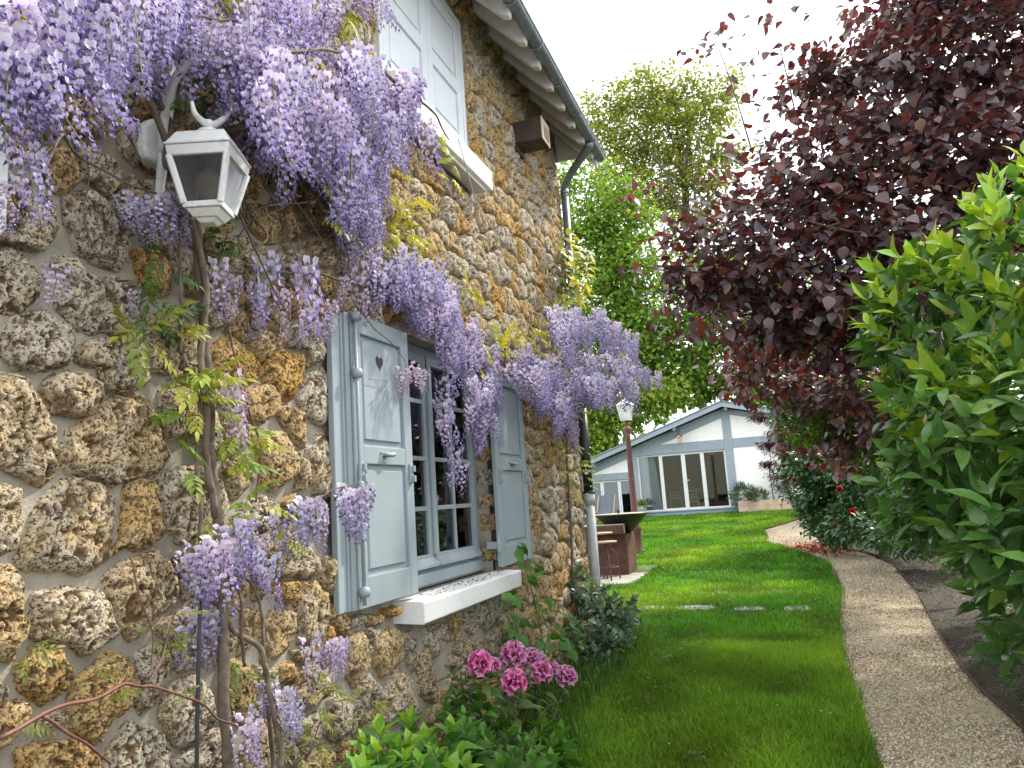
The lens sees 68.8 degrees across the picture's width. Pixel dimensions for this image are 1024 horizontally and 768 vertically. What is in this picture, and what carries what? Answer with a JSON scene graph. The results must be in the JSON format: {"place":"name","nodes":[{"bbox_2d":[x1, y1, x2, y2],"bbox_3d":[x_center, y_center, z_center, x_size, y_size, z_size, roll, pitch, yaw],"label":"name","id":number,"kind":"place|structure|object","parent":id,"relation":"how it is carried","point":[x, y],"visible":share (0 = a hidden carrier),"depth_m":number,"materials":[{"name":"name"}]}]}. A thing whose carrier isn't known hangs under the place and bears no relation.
{"place":"outdoors","nodes":[
{"label":"outdoors","id":0,"kind":"place"},
{"bbox_2d":[561,508,886,767],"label":"lawn","id":1,"kind":"structure","parent":0,"point":[643,568],"depth_m":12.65,"materials":[{"name":"green plant"}]},
{"bbox_2d":[477,711,582,767],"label":"hydrangea","id":2,"kind":"object","parent":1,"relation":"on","point":[550,757],"visible":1,"depth_m":3.56,"materials":[{"name":"green plant"}]},
{"bbox_2d":[595,494,615,521],"bbox_3d":[3.263,4.352,26.055,0.624,0.978,0.914,-7,-9,19],"label":"deck chair","id":3,"kind":"object","parent":1,"relation":"on","point":[606,504],"visible":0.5,"depth_m":26.23,"materials":[{"name":"blue fabric"}]},
{"bbox_2d":[590,572,645,584],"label":"patio slab","id":4,"kind":"structure","parent":1,"relation":"on","point":[631,577],"depth_m":13.15,"materials":[{"name":"concrete"}]},
{"bbox_2d":[597,532,616,578],"bbox_3d":[1.627,3.092,13.524,0.452,0.807,0.452,-7,-9,19],"label":"bar stool","id":5,"kind":"object","parent":4,"relation":"on","point":[600,534],"visible":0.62,"depth_m":13.52,"materials":[{"name":"brown wood"}]},
{"bbox_2d":[597,540,620,580],"bbox_3d":[1.663,3.109,13.188,0.438,0.667,0.438,-7,-9,19],"label":"bar stool","id":6,"kind":"object","parent":4,"relation":"on","point":[605,542],"visible":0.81,"depth_m":13.19,"materials":[{"name":"brown wood"}]},
{"bbox_2d":[585,523,636,574],"bbox_3d":[1.539,3.168,14.339,1.500,0.918,0.920,-7,-9,19],"label":"corten counter","id":7,"kind":"object","parent":4,"relation":"on","point":[623,547],"visible":0.46,"depth_m":13.85,"materials":[{"name":"metal"}]},
{"bbox_2d":[595,510,647,532],"bbox_3d":[2.109,2.637,14.374,1.030,0.454,1.030,-7,-9,19],"label":"fire bowl","id":8,"kind":"object","parent":7,"relation":"on","point":[631,520],"visible":0.79,"depth_m":14.06,"materials":[{"name":"black metal"}]},
{"bbox_2d":[616,399,644,554],"bbox_3d":[2.706,2.069,16.966,0.325,3.529,0.325,-10,-11,35],"label":"lamp post","id":9,"kind":"object","parent":1,"relation":"on","point":[625,417],"visible":0.78,"depth_m":16.94,"materials":[{"name":"brown metal"}]},
{"bbox_2d":[637,499,648,516],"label":"potted plant","id":10,"kind":"object","parent":1,"relation":"on","point":[641,502],"visible":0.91,"depth_m":26.88,"materials":[{"name":"green plant"}]},
{"bbox_2d":[677,605,714,611],"bbox_3d":[2.293,2.832,9.378,0.521,0.060,0.332,-7,-9,19],"label":"stepping stone","id":11,"kind":"object","parent":1,"relation":"on","point":[696,607],"visible":0.38,"depth_m":9.35,"materials":[{"name":"grey stone"}]},
{"bbox_2d":[568,588,860,762],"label":"fallen petals","id":12,"kind":"object","parent":1,"relation":"on","point":[648,677],"visible":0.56,"depth_m":5.81,"materials":[{"name":"plant"}]},
{"bbox_2d":[590,560,880,759],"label":"lawn weeds","id":13,"kind":"object","parent":1,"relation":"on","point":[874,743],"visible":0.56,"depth_m":6.62,"materials":[{"name":"green plant"}]},
{"bbox_2d":[734,606,764,611],"bbox_3d":[2.878,2.743,9.060,0.373,0.060,0.294,-7,-9,19],"label":"stepping stone","id":14,"kind":"object","parent":1,"relation":"on","point":[745,607],"visible":0.42,"depth_m":9.01,"materials":[{"name":"grey stone"}]},
{"bbox_2d":[738,499,794,511],"bbox_3d":[8.870,4.166,25.764,2.023,0.376,0.700,-7,-9,19],"label":"raised planter","id":15,"kind":"object","parent":1,"relation":"on","point":[759,505],"visible":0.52,"depth_m":25.50,"materials":[{"name":"beige stone"}]},
{"bbox_2d":[724,480,775,508],"bbox_3d":[8.290,3.784,25.932,1.795,1.126,1.206,-7,-9,19],"label":"lavender bush","id":16,"kind":"object","parent":15,"relation":"in","point":[755,492],"visible":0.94,"depth_m":25.83,"materials":[{"name":"green plant"}]},
{"bbox_2d":[741,409,792,489],"bbox_3d":[7.492,2.190,20.514,1.822,3.253,1.994,1,-10,-31],"label":"japanese maple","id":17,"kind":"object","parent":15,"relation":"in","point":[758,418],"visible":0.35,"depth_m":20.61,"materials":[{"name":"red plant"}]},
{"bbox_2d":[763,455,797,498],"bbox_3d":[9.342,3.257,25.948,1.272,1.796,0.746,-7,-9,19],"label":"climbing rose","id":18,"kind":"object","parent":15,"relation":"on","point":[773,473],"visible":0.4,"depth_m":25.95,"materials":[{"name":"green plant"}]},
{"bbox_2d":[784,605,810,612],"bbox_3d":[3.383,2.675,8.835,0.315,0.060,0.374,-7,-9,19],"label":"stepping stone","id":19,"kind":"object","parent":1,"relation":"on","point":[807,608],"visible":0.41,"depth_m":8.81,"materials":[{"name":"grey stone"}]},
{"bbox_2d":[783,544,866,711],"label":"edge grass","id":20,"kind":"structure","parent":1,"relation":"on","point":[843,632],"depth_m":7.34,"materials":[{"name":"green plant"}]},
{"bbox_2d":[504,541,1023,747],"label":"ground","id":21,"kind":"structure","parent":0,"point":[979,678],"depth_m":7.53,"materials":[{"name":"soil"}]},
{"bbox_2d":[194,584,202,767],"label":"support rod","id":22,"kind":"object","parent":21,"relation":"on","point":[198,675],"visible":0.74,"depth_m":2.35,"materials":[{"name":"black metal"}]},
{"bbox_2d":[0,0,605,767],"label":"stone house","id":23,"kind":"structure","parent":21,"relation":"on","point":[94,472],"depth_m":3.28,"materials":[{"name":"rough stone"},{"name":"mortar"},{"name":"paint"}]},
{"bbox_2d":[136,56,251,226],"bbox_3d":[-1.109,-0.865,2.564,0.446,0.703,0.274,-7,-9,19],"label":"wall lantern","id":24,"kind":"object","parent":23,"relation":"attached to","point":[209,166],"depth_m":2.44,"materials":[{"name":"white paint"}]},
{"bbox_2d":[0,0,563,767],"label":"wisteria","id":25,"kind":"object","parent":23,"relation":"attached to","point":[302,120],"visible":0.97,"depth_m":2.67,"materials":[{"name":"purple plant"}]},
{"bbox_2d":[375,0,467,145],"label":"window","id":26,"kind":"structure","parent":23,"relation":"in","point":[428,40],"depth_m":5.35,"materials":[{"name":"white paint"}]},
{"bbox_2d":[407,343,484,589],"bbox_3d":[-0.528,0.524,4.888,0.122,1.516,1.410,-7,-9,19],"label":"window","id":27,"kind":"structure","parent":23,"relation":"in","point":[447,527],"depth_m":4.94,"materials":[{"name":"paint"}]},
{"bbox_2d":[406,572,501,596],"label":"wilted petals","id":28,"kind":"object","parent":23,"relation":"on","point":[472,579],"visible":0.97,"depth_m":4.74,"materials":[{"name":"brown plant"}]},
{"bbox_2d":[513,115,550,159],"bbox_3d":[0.165,-2.300,7.006,0.337,0.270,0.250,-7,-9,19],"label":"nest box","id":29,"kind":"object","parent":23,"relation":"attached to","point":[532,135],"visible":0.98,"depth_m":6.91,"materials":[{"name":"brown wood"}]},
{"bbox_2d":[501,542,587,666],"bbox_3d":[0.168,1.639,5.294,0.460,1.057,1.863,-7,-9,19],"label":"climbing rose","id":30,"kind":"object","parent":23,"relation":"attached to","point":[518,622],"visible":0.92,"depth_m":5.17,"materials":[{"name":"green plant"}]},
{"bbox_2d":[551,228,597,313],"bbox_3d":[0.768,-1.143,8.055,0.426,1.308,2.552,-7,-9,19],"label":"creeper","id":31,"kind":"object","parent":23,"relation":"attached to","point":[573,257],"visible":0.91,"depth_m":7.65,"materials":[{"name":"yellow plant"}]},
{"bbox_2d":[511,246,663,652],"bbox_3d":[1.124,0.669,7.627,0.983,4.375,6.275,-7,-9,19],"label":"wisteria","id":32,"kind":"object","parent":23,"relation":"attached to","point":[553,392],"visible":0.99,"depth_m":6.30,"materials":[{"name":"purple plant"}]},
{"bbox_2d":[335,713,416,767],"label":"hydrangea","id":33,"kind":"object","parent":21,"relation":"on","point":[370,755],"visible":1,"depth_m":2.81,"materials":[{"name":"green plant"}]},
{"bbox_2d":[396,705,484,767],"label":"hydrangea","id":34,"kind":"object","parent":21,"relation":"on","point":[428,751],"visible":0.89,"depth_m":3.09,"materials":[{"name":"green plant"}]},
{"bbox_2d":[430,686,524,767],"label":"hydrangea","id":35,"kind":"object","parent":21,"relation":"on","point":[472,729],"visible":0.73,"depth_m":3.70,"materials":[{"name":"green plant"}]},
{"bbox_2d":[435,639,577,760],"bbox_3d":[0.062,1.798,4.228,0.439,0.756,1.183,-9,-10,30],"label":"rhododendron","id":36,"kind":"object","parent":21,"relation":"on","point":[535,658],"visible":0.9,"depth_m":4.08,"materials":[{"name":"pink plant"}]},
{"bbox_2d":[445,616,668,767],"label":"long grass","id":37,"kind":"structure","parent":21,"relation":"on","point":[590,690],"depth_m":5.47,"materials":[{"name":"green plant"}]},
{"bbox_2d":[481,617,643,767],"bbox_3d":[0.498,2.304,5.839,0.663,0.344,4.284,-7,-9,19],"label":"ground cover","id":38,"kind":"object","parent":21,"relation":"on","point":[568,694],"visible":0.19,"depth_m":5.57,"materials":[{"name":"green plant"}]},
{"bbox_2d":[561,560,640,667],"bbox_3d":[0.711,2.069,6.764,0.767,0.922,1.078,2,-10,-32],"label":"viburnum shrub","id":39,"kind":"object","parent":21,"relation":"on","point":[599,624],"visible":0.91,"depth_m":6.59,"materials":[{"name":"green plant"}]},
{"bbox_2d":[557,144,719,454],"bbox_3d":[5.572,-3.139,36.842,8.939,18.760,7.001,-7,-9,19],"label":"tree","id":40,"kind":"object","parent":21,"relation":"on","point":[614,244],"visible":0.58,"depth_m":36.48,"materials":[{"name":"green plant"}]},
{"bbox_2d":[573,363,706,456],"bbox_3d":[4.728,2.097,34.531,8.435,7.696,4.462,-7,-9,19],"label":"tree","id":41,"kind":"object","parent":21,"relation":"on","point":[603,432],"visible":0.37,"depth_m":33.73,"materials":[{"name":"green plant"}]},
{"bbox_2d":[572,47,777,409],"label":"oak tree","id":42,"kind":"object","parent":21,"relation":"on","point":[652,113],"visible":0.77,"depth_m":51.05,"materials":[{"name":"green plant"}]},
{"bbox_2d":[579,400,820,520],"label":"garden pavilion","id":43,"kind":"structure","parent":21,"relation":"on","point":[712,454],"depth_m":27.55,"materials":[{"name":"white paint"}]},
{"bbox_2d":[593,481,602,495],"bbox_3d":[3.166,4.369,28.381,0.604,1.313,0.060,-7,-9,19],"label":"window","id":44,"kind":"structure","parent":43,"relation":"in","point":[600,482],"depth_m":28.34,"materials":[{"name":"white metal"}]},
{"bbox_2d":[602,480,621,512],"bbox_3d":[3.755,4.294,28.151,0.657,1.313,0.110,-7,-9,19],"label":"glass door","id":45,"kind":"structure","parent":43,"relation":"in","point":[617,481],"depth_m":28.13,"materials":[{"name":"white paint"}]},
{"bbox_2d":[619,479,628,512],"bbox_3d":[4.283,4.234,27.994,0.440,1.313,0.060,-7,-9,19],"label":"window","id":46,"kind":"structure","parent":43,"relation":"in","point":[624,479],"depth_m":28.04,"materials":[{"name":"white metal"}]},
{"bbox_2d":[660,453,687,510],"bbox_3d":[5.948,3.604,27.475,0.827,2.076,0.060,-7,-9,19],"label":"glass door","id":47,"kind":"structure","parent":43,"relation":"in","point":[681,454],"depth_m":27.45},
{"bbox_2d":[669,489,683,507],"bbox_3d":[6.394,4.580,29.028,0.440,0.940,0.420,-7,-9,19],"label":"wooden chair","id":48,"kind":"object","parent":43,"relation":"in","point":[680,498],"visible":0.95,"depth_m":28.88,"materials":[{"name":"brown wood"}]},
{"bbox_2d":[675,426,682,442],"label":"bird house","id":49,"kind":"structure","parent":43,"relation":"hanging from","point":[678,436],"depth_m":27.10,"materials":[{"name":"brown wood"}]},
{"bbox_2d":[669,504,704,508],"bbox_3d":[7.004,4.942,29.499,1.500,0.310,0.600,-7,-9,19],"label":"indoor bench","id":50,"kind":"object","parent":43,"relation":"in","point":[702,505],"visible":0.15,"depth_m":29.28,"materials":[{"name":"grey wood"}]},
{"bbox_2d":[688,488,699,506],"bbox_3d":[6.776,4.386,27.950,0.440,0.940,0.420,-7,-9,19],"label":"wooden chair","id":51,"kind":"object","parent":43,"relation":"in","point":[696,490],"visible":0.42,"depth_m":27.77,"materials":[{"name":"brown wood"}]},
{"bbox_2d":[682,451,706,508],"bbox_3d":[6.653,3.515,27.204,0.685,2.076,0.110,-7,-9,19],"label":"glass door","id":52,"kind":"structure","parent":43,"relation":"in","point":[700,452],"depth_m":27.20,"materials":[{"name":"white paint"}]},
{"bbox_2d":[650,242,846,411],"bbox_3d":[12.507,-0.903,36.360,12.123,13.265,7.189,-7,-9,19],"label":"tree","id":53,"kind":"object","parent":21,"relation":"on","point":[710,392],"visible":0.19,"depth_m":36.47,"materials":[{"name":"green plant"}]},
{"bbox_2d":[578,368,1021,447],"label":"wood","id":54,"kind":"object","parent":21,"relation":"on","point":[664,420],"depth_m":73.00,"materials":[{"name":"green plant"}]},
{"bbox_2d":[602,0,1023,483],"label":"hazel tree","id":55,"kind":"object","parent":21,"relation":"on","point":[791,323],"visible":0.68,"depth_m":7.94,"materials":[{"name":"purple plant"}]},
{"bbox_2d":[734,369,923,460],"bbox_3d":[4.402,1.101,9.627,2.065,3.083,3.600,4,-12,-41],"label":"maple tree","id":56,"kind":"object","parent":21,"relation":"on","point":[813,435],"visible":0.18,"depth_m":9.84,"materials":[{"name":"green plant"}]},
{"bbox_2d":[764,402,943,560],"bbox_3d":[6.596,1.380,13.357,3.029,3.368,7.370,-5,-9,8],"label":"camellia bush","id":57,"kind":"object","parent":21,"relation":"on","point":[839,510],"visible":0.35,"depth_m":14.02,"materials":[{"name":"green plant"}]},
{"bbox_2d":[843,414,934,567],"bbox_3d":[4.429,1.347,8.500,2.921,2.380,2.357,2,-10,-31],"label":"oleander shrub","id":58,"kind":"object","parent":21,"relation":"on","point":[906,546],"visible":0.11,"depth_m":8.64,"materials":[{"name":"green plant"}]},
{"bbox_2d":[815,196,1023,429],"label":"tree","id":59,"kind":"object","parent":21,"relation":"on","point":[933,408],"depth_m":25.29,"materials":[{"name":"green plant"}]},
{"bbox_2d":[840,140,1023,678],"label":"laurel hedge","id":60,"kind":"object","parent":21,"relation":"on","point":[958,492],"visible":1,"depth_m":3.91,"materials":[{"name":"green plant"}]},
{"bbox_2d":[842,546,1023,721],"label":"dead leaves","id":61,"kind":"object","parent":21,"relation":"on","point":[910,579],"visible":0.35,"depth_m":8.45,"materials":[{"name":"brown plant"}]},
{"bbox_2d":[878,550,1023,706],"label":"ground cover","id":62,"kind":"object","parent":21,"relation":"on","point":[1010,673],"visible":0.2,"depth_m":5.50,"materials":[{"name":"green plant"}]},
{"bbox_2d":[522,0,1023,447],"label":"sky","id":63,"kind":"structure","parent":0,"point":[597,40],"materials":[{"name":"white"}]},
{"bbox_2d":[765,516,1023,767],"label":"gravel path","id":64,"kind":"structure","parent":0,"point":[785,527],"depth_m":5.38,"materials":[{"name":"beige gravel"}]},
{"bbox_2d":[780,541,854,556],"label":"fallen petals","id":65,"kind":"object","parent":64,"relation":"on","point":[800,546],"visible":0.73,"depth_m":15.24,"materials":[{"name":"red plant"}]},
{"bbox_2d":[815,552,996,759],"bbox_3d":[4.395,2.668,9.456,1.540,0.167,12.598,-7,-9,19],"label":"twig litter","id":66,"kind":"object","parent":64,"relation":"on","point":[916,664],"visible":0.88,"depth_m":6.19,"materials":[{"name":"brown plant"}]}
]}

